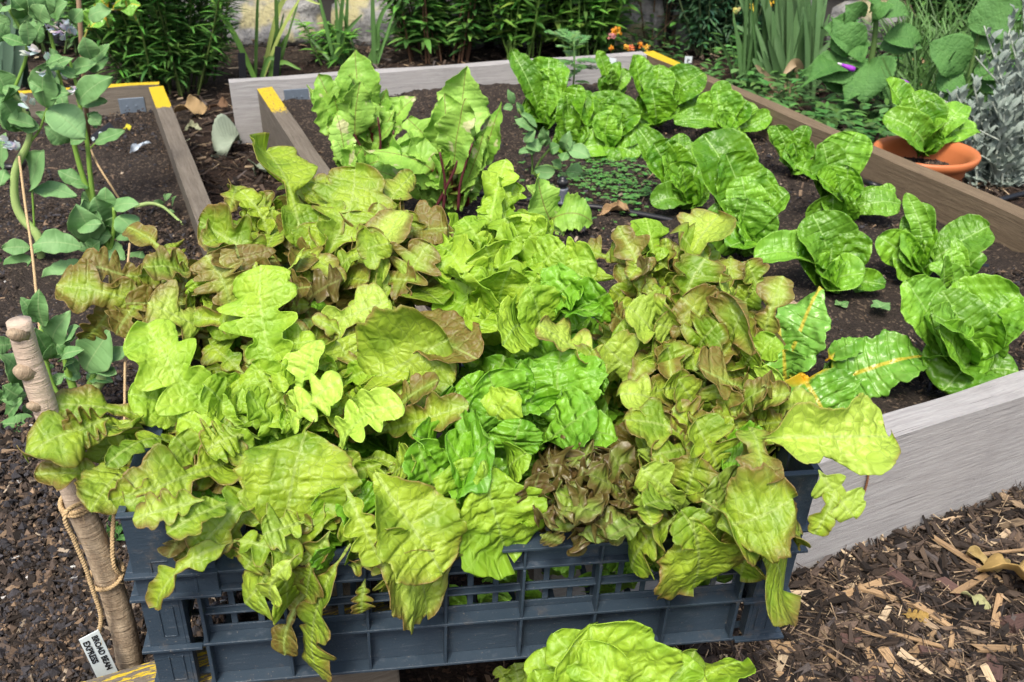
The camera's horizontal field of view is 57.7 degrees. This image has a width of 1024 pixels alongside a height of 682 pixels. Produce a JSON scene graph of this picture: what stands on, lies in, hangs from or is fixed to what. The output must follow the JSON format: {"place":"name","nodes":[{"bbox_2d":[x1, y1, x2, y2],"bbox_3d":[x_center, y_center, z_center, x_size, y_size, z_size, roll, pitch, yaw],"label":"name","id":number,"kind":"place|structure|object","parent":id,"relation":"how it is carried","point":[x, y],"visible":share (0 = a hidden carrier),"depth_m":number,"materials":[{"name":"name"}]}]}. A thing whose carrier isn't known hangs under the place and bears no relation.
{"place":"outdoors","nodes":[
{"label":"outdoors","id":0,"kind":"place"},
{"bbox_2d":[0,110,324,681],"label":"soil","id":1,"kind":"structure","parent":0,"point":[21,273],"depth_m":2.11,"materials":[{"name":"soil"}]},
{"bbox_2d":[0,0,85,277],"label":"broad bean","id":2,"kind":"object","parent":1,"relation":"on","point":[67,120],"visible":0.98,"depth_m":1.71,"materials":[{"name":"green plant"}]},
{"bbox_2d":[0,290,124,431],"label":"broad bean","id":3,"kind":"object","parent":1,"relation":"on","point":[98,356],"visible":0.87,"depth_m":1.29,"materials":[{"name":"green plant"}]},
{"bbox_2d":[18,156,47,362],"bbox_3d":[-0.754,-0.125,1.469,0.022,0.212,0.461,-12,32,-21],"label":"twine","id":4,"kind":"object","parent":3,"relation":"attached to","point":[28,229],"visible":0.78,"depth_m":1.48,"materials":[{"name":"fabric"}]},
{"bbox_2d":[6,315,142,670],"bbox_3d":[-0.401,0.183,0.880,0.038,0.456,0.029,0,29,0],"label":"wooden stick","id":5,"kind":"object","parent":1,"relation":"on","point":[30,371],"visible":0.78,"depth_m":0.87,"materials":[{"name":"brown wood"}]},
{"bbox_2d":[54,493,106,642],"bbox_3d":[-0.404,0.217,0.894,0.039,0.179,0.059,0,29,0],"label":"twine","id":6,"kind":"object","parent":5,"relation":"attached to","point":[67,513],"visible":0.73,"depth_m":0.85,"materials":[{"name":"fabric"}]},
{"bbox_2d":[82,514,125,591],"bbox_3d":[-0.396,0.228,0.919,0.043,0.133,0.056,0,29,0],"label":"twine","id":7,"kind":"object","parent":5,"relation":"attached to","point":[121,573],"visible":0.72,"depth_m":0.89,"materials":[{"name":"fabric"}]},
{"bbox_2d":[79,629,117,676],"bbox_3d":[-0.404,0.326,0.922,0.028,0.098,0.008,-20,35,-32],"label":"plant label","id":8,"kind":"object","parent":7,"relation":"hanging from","point":[97,653],"visible":1,"depth_m":0.91,"materials":[{"name":"white plastic"}]},
{"bbox_2d":[29,0,125,201],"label":"broad bean","id":9,"kind":"object","parent":1,"relation":"on","point":[88,90],"visible":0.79,"depth_m":1.95,"materials":[{"name":"green plant"}]},
{"bbox_2d":[91,122,114,142],"bbox_3d":[-1.128,-0.568,2.566,0.021,0.060,0.082,25,38,36],"label":"plant label","id":10,"kind":"object","parent":9,"relation":"attached to","point":[94,136],"visible":0.34,"depth_m":2.56,"materials":[{"name":"black plastic"}]},
{"bbox_2d":[67,187,144,259],"bbox_3d":[-0.790,-0.203,1.825,0.149,0.193,0.083,0,29,0],"label":"broad bean","id":11,"kind":"object","parent":1,"relation":"on","point":[96,223],"visible":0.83,"depth_m":1.80,"materials":[{"name":"green plant"}]},
{"bbox_2d":[83,0,140,37],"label":"bean","id":12,"kind":"object","parent":1,"relation":"on","point":[129,8],"visible":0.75,"depth_m":2.88,"materials":[{"name":"green plant"}]},
{"bbox_2d":[0,108,246,681],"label":"compost","id":13,"kind":"object","parent":1,"relation":"on","point":[41,587],"visible":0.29,"depth_m":1.10,"materials":[{"name":"soil"}]},
{"bbox_2d":[76,0,90,143],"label":"cane","id":14,"kind":"object","parent":13,"relation":"on","point":[80,32],"visible":0.33,"depth_m":2.16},
{"bbox_2d":[107,515,124,549],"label":"weed","id":15,"kind":"object","parent":13,"relation":"on","point":[118,527],"visible":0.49,"depth_m":1.10,"materials":[{"name":"green plant"}]},
{"bbox_2d":[121,243,130,419],"bbox_3d":[-0.576,-0.024,1.393,0.017,0.074,0.473,-9,31,-16],"label":"twine","id":16,"kind":"object","parent":13,"relation":"on","point":[125,358],"visible":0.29,"depth_m":1.28,"materials":[{"name":"fabric"}]},
{"bbox_2d":[134,193,182,224],"bbox_3d":[-0.758,-0.287,2.080,0.180,0.082,0.061,14,32,23],"label":"broad bean","id":17,"kind":"object","parent":1,"relation":"on","point":[158,202],"visible":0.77,"depth_m":2.08,"materials":[{"name":"green plant"}]},
{"bbox_2d":[273,46,280,76],"bbox_3d":[-0.788,-0.914,3.110,0.048,0.143,0.005,0,29,0],"label":"plant label","id":18,"kind":"object","parent":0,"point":[277,56],"visible":0.56,"depth_m":3.10,"materials":[{"name":"black plastic"}]},
{"bbox_2d":[14,44,890,125],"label":"ground","id":19,"kind":"structure","parent":0,"point":[218,84],"depth_m":4.07,"materials":[{"name":"soil"}]},
{"bbox_2d":[0,0,31,88],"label":"leek","id":20,"kind":"object","parent":19,"relation":"on","point":[11,59],"visible":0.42,"depth_m":3.44,"materials":[{"name":"green plant"}]},
{"bbox_2d":[0,0,100,55],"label":"herb bush","id":21,"kind":"object","parent":19,"relation":"on","point":[70,41],"visible":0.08,"depth_m":4.01,"materials":[{"name":"green plant"}]},
{"bbox_2d":[18,82,159,117],"bbox_3d":[-1.613,-0.633,2.771,1.100,0.202,0.035,-8,30,-14],"label":"bed board","id":22,"kind":"object","parent":19,"relation":"on","point":[111,94],"visible":0.08,"depth_m":2.82,"materials":[{"name":"brown wood"}]},
{"bbox_2d":[118,97,146,113],"bbox_3d":[-1.162,-0.719,2.845,0.075,0.050,0.006,-8,30,-14],"label":"corner bracket","id":23,"kind":"object","parent":22,"relation":"attached to","point":[133,105],"visible":0.77,"depth_m":2.84,"materials":[{"name":"metal"}]},
{"bbox_2d":[62,0,250,95],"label":"narrow leaf shrub","id":24,"kind":"object","parent":19,"relation":"on","point":[172,43],"visible":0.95,"depth_m":3.36,"materials":[{"name":"green plant"}]},
{"bbox_2d":[289,18,362,67],"bbox_3d":[-0.780,-1.248,3.879,0.319,0.176,0.330,0,29,0],"label":"leafy weed","id":25,"kind":"object","parent":19,"relation":"on","point":[325,45],"visible":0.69,"depth_m":3.87,"materials":[{"name":"green plant"}]},
{"bbox_2d":[366,0,491,63],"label":"lanceolate shrub","id":26,"kind":"object","parent":19,"relation":"on","point":[430,18],"visible":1,"depth_m":3.85,"materials":[{"name":"green plant"}]},
{"bbox_2d":[1,0,1020,51],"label":"stone wall","id":27,"kind":"structure","parent":19,"relation":"on","point":[307,11],"depth_m":4.20,"materials":[{"name":"stone"}]},
{"bbox_2d":[479,0,561,59],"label":"lanceolate shrub","id":28,"kind":"object","parent":19,"relation":"on","point":[514,21],"visible":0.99,"depth_m":3.84,"materials":[{"name":"green plant"}]},
{"bbox_2d":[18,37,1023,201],"bbox_3d":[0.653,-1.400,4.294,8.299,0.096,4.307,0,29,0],"label":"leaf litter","id":29,"kind":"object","parent":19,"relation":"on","point":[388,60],"visible":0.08,"depth_m":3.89,"materials":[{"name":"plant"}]},
{"bbox_2d":[539,0,644,56],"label":"lanceolate shrub","id":30,"kind":"object","parent":19,"relation":"on","point":[573,18],"visible":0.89,"depth_m":3.85,"materials":[{"name":"green plant"}]},
{"bbox_2d":[607,0,687,47],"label":"rosemary","id":31,"kind":"object","parent":19,"relation":"on","point":[666,20],"visible":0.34,"depth_m":4.13,"materials":[{"name":"green plant"}]},
{"bbox_2d":[365,13,1016,144],"bbox_3d":[0.882,-1.177,3.764,3.289,0.135,2.649,0,29,0],"label":"ground cover","id":32,"kind":"object","parent":19,"relation":"on","point":[816,104],"visible":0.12,"depth_m":3.14,"materials":[{"name":"green plant"}]},
{"bbox_2d":[668,0,773,57],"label":"spurge","id":33,"kind":"object","parent":19,"relation":"on","point":[698,9],"visible":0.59,"depth_m":3.96,"materials":[{"name":"green plant"}]},
{"bbox_2d":[798,0,924,128],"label":"foxglove","id":34,"kind":"object","parent":19,"relation":"on","point":[847,32],"visible":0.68,"depth_m":2.96,"materials":[{"name":"green plant"}]},
{"bbox_2d":[906,0,1022,37],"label":"herb bush","id":35,"kind":"object","parent":19,"relation":"on","point":[960,3],"visible":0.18,"depth_m":3.96,"materials":[{"name":"green plant"}]},
{"bbox_2d":[181,60,1023,681],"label":"path","id":36,"kind":"structure","parent":0,"point":[457,672],"depth_m":2.69,"materials":[{"name":"brown soil"}]},
{"bbox_2d":[174,94,206,116],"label":"dry leaf","id":37,"kind":"object","parent":36,"relation":"on","point":[193,104],"visible":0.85,"depth_m":3.17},
{"bbox_2d":[165,82,283,220],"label":"wood chips","id":38,"kind":"object","parent":36,"relation":"on","point":[219,161],"visible":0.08,"depth_m":2.80,"materials":[{"name":"wood"}]},
{"bbox_2d":[211,114,241,157],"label":"dry leaf","id":39,"kind":"object","parent":36,"relation":"on","point":[225,134],"visible":0.97,"depth_m":2.84,"materials":[{"name":"plant"}]},
{"bbox_2d":[83,601,399,681],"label":"bed board","id":40,"kind":"object","parent":36,"relation":"on","point":[145,672],"visible":0.22,"depth_m":0.91,"materials":[{"name":"brown wood"}]},
{"bbox_2d":[149,86,360,609],"bbox_3d":[-0.623,-0.165,1.941,0.042,0.202,2.317,-12,32,-20],"label":"bed board","id":41,"kind":"object","parent":36,"relation":"on","point":[192,189],"visible":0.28,"depth_m":2.21,"materials":[{"name":"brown wood"}]},
{"bbox_2d":[209,0,319,77],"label":"onion","id":42,"kind":"object","parent":36,"relation":"on","point":[276,32],"visible":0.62,"depth_m":3.44,"materials":[{"name":"green plant"}]},
{"bbox_2d":[310,0,408,66],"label":"garlic","id":43,"kind":"object","parent":36,"relation":"on","point":[376,49],"visible":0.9,"depth_m":3.79,"materials":[{"name":"green plant"}]},
{"bbox_2d":[257,87,533,597],"bbox_3d":[-0.349,-0.185,1.992,0.045,0.216,2.132,-11,31,-19],"label":"bed board","id":44,"kind":"object","parent":36,"relation":"on","point":[281,126],"visible":0.18,"depth_m":2.49,"materials":[{"name":"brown wood"}]},
{"bbox_2d":[229,51,646,143],"bbox_3d":[-0.208,-0.805,3.088,1.387,0.216,0.050,-8,30,-14],"label":"bed board","id":45,"kind":"object","parent":36,"relation":"on","point":[246,107],"visible":0.16,"depth_m":2.99,"materials":[{"name":"grey wood"}]},
{"bbox_2d":[237,53,246,78],"bbox_3d":[-0.903,-0.905,3.114,0.031,0.121,0.007,0,29,0],"label":"plant label","id":46,"kind":"object","parent":45,"relation":"attached to","point":[242,65],"visible":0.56,"depth_m":3.10,"materials":[{"name":"black plastic"}]},
{"bbox_2d":[284,88,308,99],"bbox_3d":[-0.676,-0.766,2.919,0.075,0.050,0.006,-8,30,-14],"label":"corner bracket","id":47,"kind":"object","parent":45,"relation":"attached to","point":[302,93],"visible":0.66,"depth_m":2.91,"materials":[{"name":"metal"}]},
{"bbox_2d":[580,39,688,62],"bbox_3d":[0.519,-1.158,3.700,0.462,0.205,0.712,0,29,0],"label":"lantana","id":48,"kind":"object","parent":36,"relation":"on","point":[631,46],"visible":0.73,"depth_m":3.91,"materials":[{"name":"orange plant"}]},
{"bbox_2d":[524,619,755,681],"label":"lettuce","id":49,"kind":"object","parent":36,"relation":"on","point":[630,650],"visible":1,"depth_m":0.77,"materials":[{"name":"green plant"}]},
{"bbox_2d":[428,479,1023,681],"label":"wood chips","id":50,"kind":"object","parent":36,"relation":"on","point":[922,558],"visible":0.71,"depth_m":1.19,"materials":[{"name":"wood"}]},
{"bbox_2d":[493,662,527,681],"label":"lettuce scrap","id":51,"kind":"object","parent":50,"relation":"on","point":[515,672],"visible":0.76,"depth_m":1.07,"materials":[{"name":"green plant"}]},
{"bbox_2d":[769,535,1023,681],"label":"splinter","id":52,"kind":"object","parent":50,"relation":"on","point":[966,586],"visible":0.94,"depth_m":1.17,"materials":[{"name":"wood"}]},
{"bbox_2d":[904,608,928,622],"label":"dry leaf","id":53,"kind":"object","parent":50,"relation":"on","point":[914,614],"visible":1,"depth_m":1.17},
{"bbox_2d":[840,566,1023,681],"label":"bark flake","id":54,"kind":"object","parent":50,"relation":"on","point":[1018,622],"visible":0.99,"depth_m":1.16,"materials":[{"name":"wood"}]},
{"bbox_2d":[958,591,990,608],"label":"dry leaf","id":55,"kind":"object","parent":54,"relation":"on","point":[977,597],"visible":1,"depth_m":1.20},
{"bbox_2d":[966,545,1010,572],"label":"dry leaf","id":56,"kind":"object","parent":50,"relation":"on","point":[975,551],"visible":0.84,"depth_m":1.26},
{"bbox_2d":[976,553,1023,579],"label":"dry leaf","id":57,"kind":"object","parent":50,"relation":"on","point":[995,561],"visible":1,"depth_m":1.23,"materials":[{"name":"plant"}]},
{"bbox_2d":[713,0,767,92],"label":"grass tuft","id":58,"kind":"object","parent":36,"relation":"on","point":[748,48],"visible":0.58,"depth_m":3.36,"materials":[{"name":"green plant"}]},
{"bbox_2d":[534,370,1023,596],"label":"bed board","id":59,"kind":"object","parent":36,"relation":"on","point":[962,448],"visible":0.22,"depth_m":1.29,"materials":[{"name":"grey wood"}]},
{"bbox_2d":[115,317,822,681],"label":"vegetable crate","id":60,"kind":"object","parent":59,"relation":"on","point":[445,635],"visible":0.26,"depth_m":0.87,"materials":[{"name":"plastic"}]},
{"bbox_2d":[16,384,362,610],"bbox_3d":[-0.272,0.133,0.819,0.282,0.158,0.189,18,34,29],"label":"lettuce","id":61,"kind":"object","parent":60,"relation":"in","point":[194,496],"visible":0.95,"depth_m":0.78,"materials":[{"name":"green plant"}]},
{"bbox_2d":[55,221,343,340],"bbox_3d":[-0.315,-0.055,0.988,0.297,0.130,0.211,0,29,0],"label":"lettuce","id":62,"kind":"object","parent":60,"relation":"in","point":[179,289],"visible":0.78,"depth_m":0.94,"materials":[{"name":"green plant"}]},
{"bbox_2d":[123,265,483,457],"bbox_3d":[-0.200,0.029,0.955,0.346,0.233,0.345,-6,30,-11],"label":"lettuce","id":63,"kind":"object","parent":60,"relation":"in","point":[365,370],"visible":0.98,"depth_m":0.86,"materials":[{"name":"green plant"}]},
{"bbox_2d":[197,132,447,303],"bbox_3d":[-0.222,-0.108,1.041,0.306,0.231,0.244,0,29,0],"label":"lettuce","id":64,"kind":"object","parent":60,"relation":"in","point":[357,225],"visible":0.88,"depth_m":1.00,"materials":[{"name":"green plant"}]},
{"bbox_2d":[232,442,467,681],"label":"lettuce","id":65,"kind":"object","parent":60,"relation":"in","point":[396,528],"visible":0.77,"depth_m":0.78,"materials":[{"name":"green plant"}]},
{"bbox_2d":[388,158,614,353],"bbox_3d":[-0.028,-0.065,0.993,0.294,0.201,0.332,0,29,0],"label":"lettuce","id":66,"kind":"object","parent":60,"relation":"in","point":[509,278],"visible":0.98,"depth_m":0.94,"materials":[{"name":"green plant"}]},
{"bbox_2d":[444,315,624,460],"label":"lettuce","id":67,"kind":"object","parent":60,"relation":"in","point":[557,378],"visible":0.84,"depth_m":0.86,"materials":[{"name":"green plant"}]},
{"bbox_2d":[377,385,732,605],"bbox_3d":[0.053,0.169,0.872,0.375,0.257,0.165,0,29,0],"label":"lettuce","id":68,"kind":"object","parent":60,"relation":"in","point":[472,471],"visible":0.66,"depth_m":0.80,"materials":[{"name":"green plant"}]},
{"bbox_2d":[515,434,639,556],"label":"lettuce","id":69,"kind":"object","parent":60,"relation":"in","point":[593,493],"visible":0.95,"depth_m":0.80,"materials":[{"name":"red plant"}]},
{"bbox_2d":[587,208,794,416],"bbox_3d":[0.181,-0.021,0.960,0.222,0.192,0.326,0,29,0],"label":"lettuce","id":70,"kind":"object","parent":60,"relation":"in","point":[704,313],"visible":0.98,"depth_m":0.90,"materials":[{"name":"green plant"}]},
{"bbox_2d":[605,460,810,626],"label":"lettuce","id":71,"kind":"object","parent":60,"relation":"in","point":[742,521],"visible":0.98,"depth_m":0.79,"materials":[{"name":"green plant"}]},
{"bbox_2d":[602,278,900,536],"bbox_3d":[0.199,0.047,0.970,0.256,0.185,0.438,0,29,0],"label":"lettuce","id":72,"kind":"object","parent":60,"relation":"in","point":[696,445],"visible":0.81,"depth_m":0.81,"materials":[{"name":"green plant"}]},
{"bbox_2d":[737,0,851,101],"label":"daylily","id":73,"kind":"object","parent":36,"relation":"on","point":[795,33],"visible":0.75,"depth_m":3.29,"materials":[{"name":"green plant"}]},
{"bbox_2d":[644,51,1023,252],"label":"bed board","id":74,"kind":"object","parent":36,"relation":"on","point":[948,199],"visible":0.18,"depth_m":2.13,"materials":[{"name":"brown wood"}]},
{"bbox_2d":[873,135,980,181],"bbox_3d":[1.045,-0.408,2.384,0.256,0.171,0.256,0,29,0],"label":"plant pot","id":75,"kind":"object","parent":36,"relation":"on","point":[957,160],"visible":0.32,"depth_m":2.40,"materials":[{"name":"ceramic"}]},
{"bbox_2d":[882,77,980,156],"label":"romaine lettuce","id":76,"kind":"object","parent":75,"relation":"in","point":[926,123],"visible":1,"depth_m":2.37,"materials":[{"name":"green plant"}]},
{"bbox_2d":[860,0,1023,135],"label":"grass","id":77,"kind":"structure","parent":36,"relation":"on","point":[928,73],"depth_m":3.28,"materials":[{"name":"green plant"}]},
{"bbox_2d":[929,0,1022,109],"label":"comfrey","id":78,"kind":"object","parent":36,"relation":"on","point":[993,14],"visible":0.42,"depth_m":2.77,"materials":[{"name":"green plant"}]},
{"bbox_2d":[939,0,1023,188],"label":"silver plant","id":79,"kind":"object","parent":36,"relation":"on","point":[998,141],"visible":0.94,"depth_m":2.51,"materials":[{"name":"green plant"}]},
{"bbox_2d":[998,191,1023,200],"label":"hose end","id":80,"kind":"object","parent":36,"relation":"on","point":[1013,196],"visible":0.67,"depth_m":2.47,"materials":[{"name":"black plastic"}]},
{"bbox_2d":[282,77,1023,413],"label":"soil","id":81,"kind":"structure","parent":0,"point":[860,307],"depth_m":2.09,"materials":[{"name":"soil"}]},
{"bbox_2d":[328,115,378,166],"bbox_3d":[-0.371,-0.439,2.220,0.145,0.206,0.111,0,29,0],"label":"beet plant","id":82,"kind":"object","parent":81,"relation":"on","point":[346,150],"visible":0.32,"depth_m":2.19,"materials":[{"name":"green plant"}]},
{"bbox_2d":[306,50,416,157],"bbox_3d":[-0.366,-0.548,2.262,0.263,0.298,0.130,0,29,0],"label":"beet plant","id":83,"kind":"object","parent":81,"relation":"on","point":[363,105],"visible":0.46,"depth_m":2.24,"materials":[{"name":"green plant"}]},
{"bbox_2d":[364,66,502,215],"bbox_3d":[-0.173,-0.420,2.020,0.307,0.321,0.163,0,29,0],"label":"beet plant","id":84,"kind":"object","parent":81,"relation":"on","point":[443,156],"visible":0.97,"depth_m":2.03,"materials":[{"name":"green plant"}]},
{"bbox_2d":[509,49,569,131],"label":"romaine lettuce","id":85,"kind":"object","parent":81,"relation":"on","point":[543,81],"visible":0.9,"depth_m":2.58,"materials":[{"name":"green plant"}]},
{"bbox_2d":[503,90,589,180],"bbox_3d":[0.087,-0.481,2.261,0.217,0.256,0.080,0,29,0],"label":"seedling plant","id":86,"kind":"object","parent":81,"relation":"on","point":[526,121],"visible":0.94,"depth_m":2.26,"materials":[{"name":"green plant"}]},
{"bbox_2d":[525,173,592,234],"bbox_3d":[0.102,-0.287,1.986,0.147,0.153,0.080,0,29,0],"label":"beet plant","id":87,"kind":"object","parent":81,"relation":"on","point":[573,212],"visible":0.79,"depth_m":1.98,"materials":[{"name":"green plant"}]},
{"bbox_2d":[544,29,597,84],"bbox_3d":[0.191,-0.875,2.940,0.163,0.208,0.175,26,38,37],"label":"marigold","id":88,"kind":"object","parent":81,"relation":"on","point":[570,38],"visible":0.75,"depth_m":2.92,"materials":[{"name":"green plant"}]},
{"bbox_2d":[552,84,593,152],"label":"romaine lettuce","id":89,"kind":"object","parent":81,"relation":"on","point":[567,117],"visible":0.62,"depth_m":2.43,"materials":[{"name":"green plant"}]},
{"bbox_2d":[477,176,673,220],"bbox_3d":[0.192,-0.316,2.086,0.670,0.079,0.066,13,32,22],"label":"irrigation hose","id":90,"kind":"object","parent":81,"relation":"on","point":[562,182],"visible":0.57,"depth_m":2.10,"materials":[{"name":"black plastic"}]},
{"bbox_2d":[513,116,656,228],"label":"seedlings","id":91,"kind":"object","parent":81,"relation":"on","point":[645,190],"visible":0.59,"depth_m":2.27,"materials":[{"name":"green plant"}]},
{"bbox_2d":[572,90,643,160],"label":"romaine lettuce","id":92,"kind":"object","parent":81,"relation":"on","point":[614,124],"visible":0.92,"depth_m":2.43,"materials":[{"name":"green plant"}]},
{"bbox_2d":[595,50,630,92],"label":"romaine lettuce","id":93,"kind":"object","parent":81,"relation":"on","point":[616,76],"visible":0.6,"depth_m":2.88,"materials":[{"name":"green plant"}]},
{"bbox_2d":[597,200,629,215],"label":"dry leaf","id":94,"kind":"object","parent":81,"relation":"on","point":[619,205],"visible":1,"depth_m":2.09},
{"bbox_2d":[629,54,706,127],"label":"romaine lettuce","id":95,"kind":"object","parent":81,"relation":"on","point":[665,93],"visible":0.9,"depth_m":2.64,"materials":[{"name":"green plant"}]},
{"bbox_2d":[635,127,709,209],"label":"romaine lettuce","id":96,"kind":"object","parent":81,"relation":"on","point":[672,165],"visible":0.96,"depth_m":2.07,"materials":[{"name":"green plant"}]},
{"bbox_2d":[673,80,771,131],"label":"romaine lettuce","id":97,"kind":"object","parent":81,"relation":"on","point":[721,104],"visible":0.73,"depth_m":2.59,"materials":[{"name":"green plant"}]},
{"bbox_2d":[691,128,789,256],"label":"romaine lettuce","id":98,"kind":"object","parent":81,"relation":"on","point":[748,193],"visible":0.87,"depth_m":1.83,"materials":[{"name":"green plant"}]},
{"bbox_2d":[767,125,814,174],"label":"romaine lettuce","id":99,"kind":"object","parent":81,"relation":"on","point":[794,147],"visible":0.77,"depth_m":2.29,"materials":[{"name":"green plant"}]},
{"bbox_2d":[753,210,885,292],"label":"romaine lettuce","id":100,"kind":"object","parent":81,"relation":"on","point":[830,250],"visible":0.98,"depth_m":1.71,"materials":[{"name":"green plant"}]},
{"bbox_2d":[796,131,900,220],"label":"romaine lettuce","id":101,"kind":"object","parent":81,"relation":"on","point":[833,167],"visible":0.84,"depth_m":2.01,"materials":[{"name":"green plant"}]},
{"bbox_2d":[765,286,941,408],"bbox_3d":[0.492,0.022,1.416,0.316,0.178,0.182,-14,32,-23],"label":"chard","id":102,"kind":"object","parent":81,"relation":"on","point":[884,362],"visible":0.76,"depth_m":1.42,"materials":[{"name":"green plant"}]},
{"bbox_2d":[871,300,890,309],"bbox_3d":[0.670,-0.064,1.688,0.033,0.008,0.033,12,32,20],"label":"plant label","id":103,"kind":"object","parent":81,"relation":"on","point":[879,304],"visible":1,"depth_m":1.69,"materials":[{"name":"green plastic"}]},
{"bbox_2d":[875,193,994,280],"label":"romaine lettuce","id":104,"kind":"object","parent":81,"relation":"on","point":[916,243],"visible":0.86,"depth_m":1.76,"materials":[{"name":"green plant"}]},
{"bbox_2d":[928,237,986,288],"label":"romaine lettuce","id":105,"kind":"object","parent":81,"relation":"on","point":[959,261],"visible":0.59,"depth_m":1.68,"materials":[{"name":"green plant"}]},
{"bbox_2d":[900,273,1023,394],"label":"romaine lettuce","id":106,"kind":"object","parent":81,"relation":"on","point":[971,328],"visible":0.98,"depth_m":1.41,"materials":[{"name":"green plant"}]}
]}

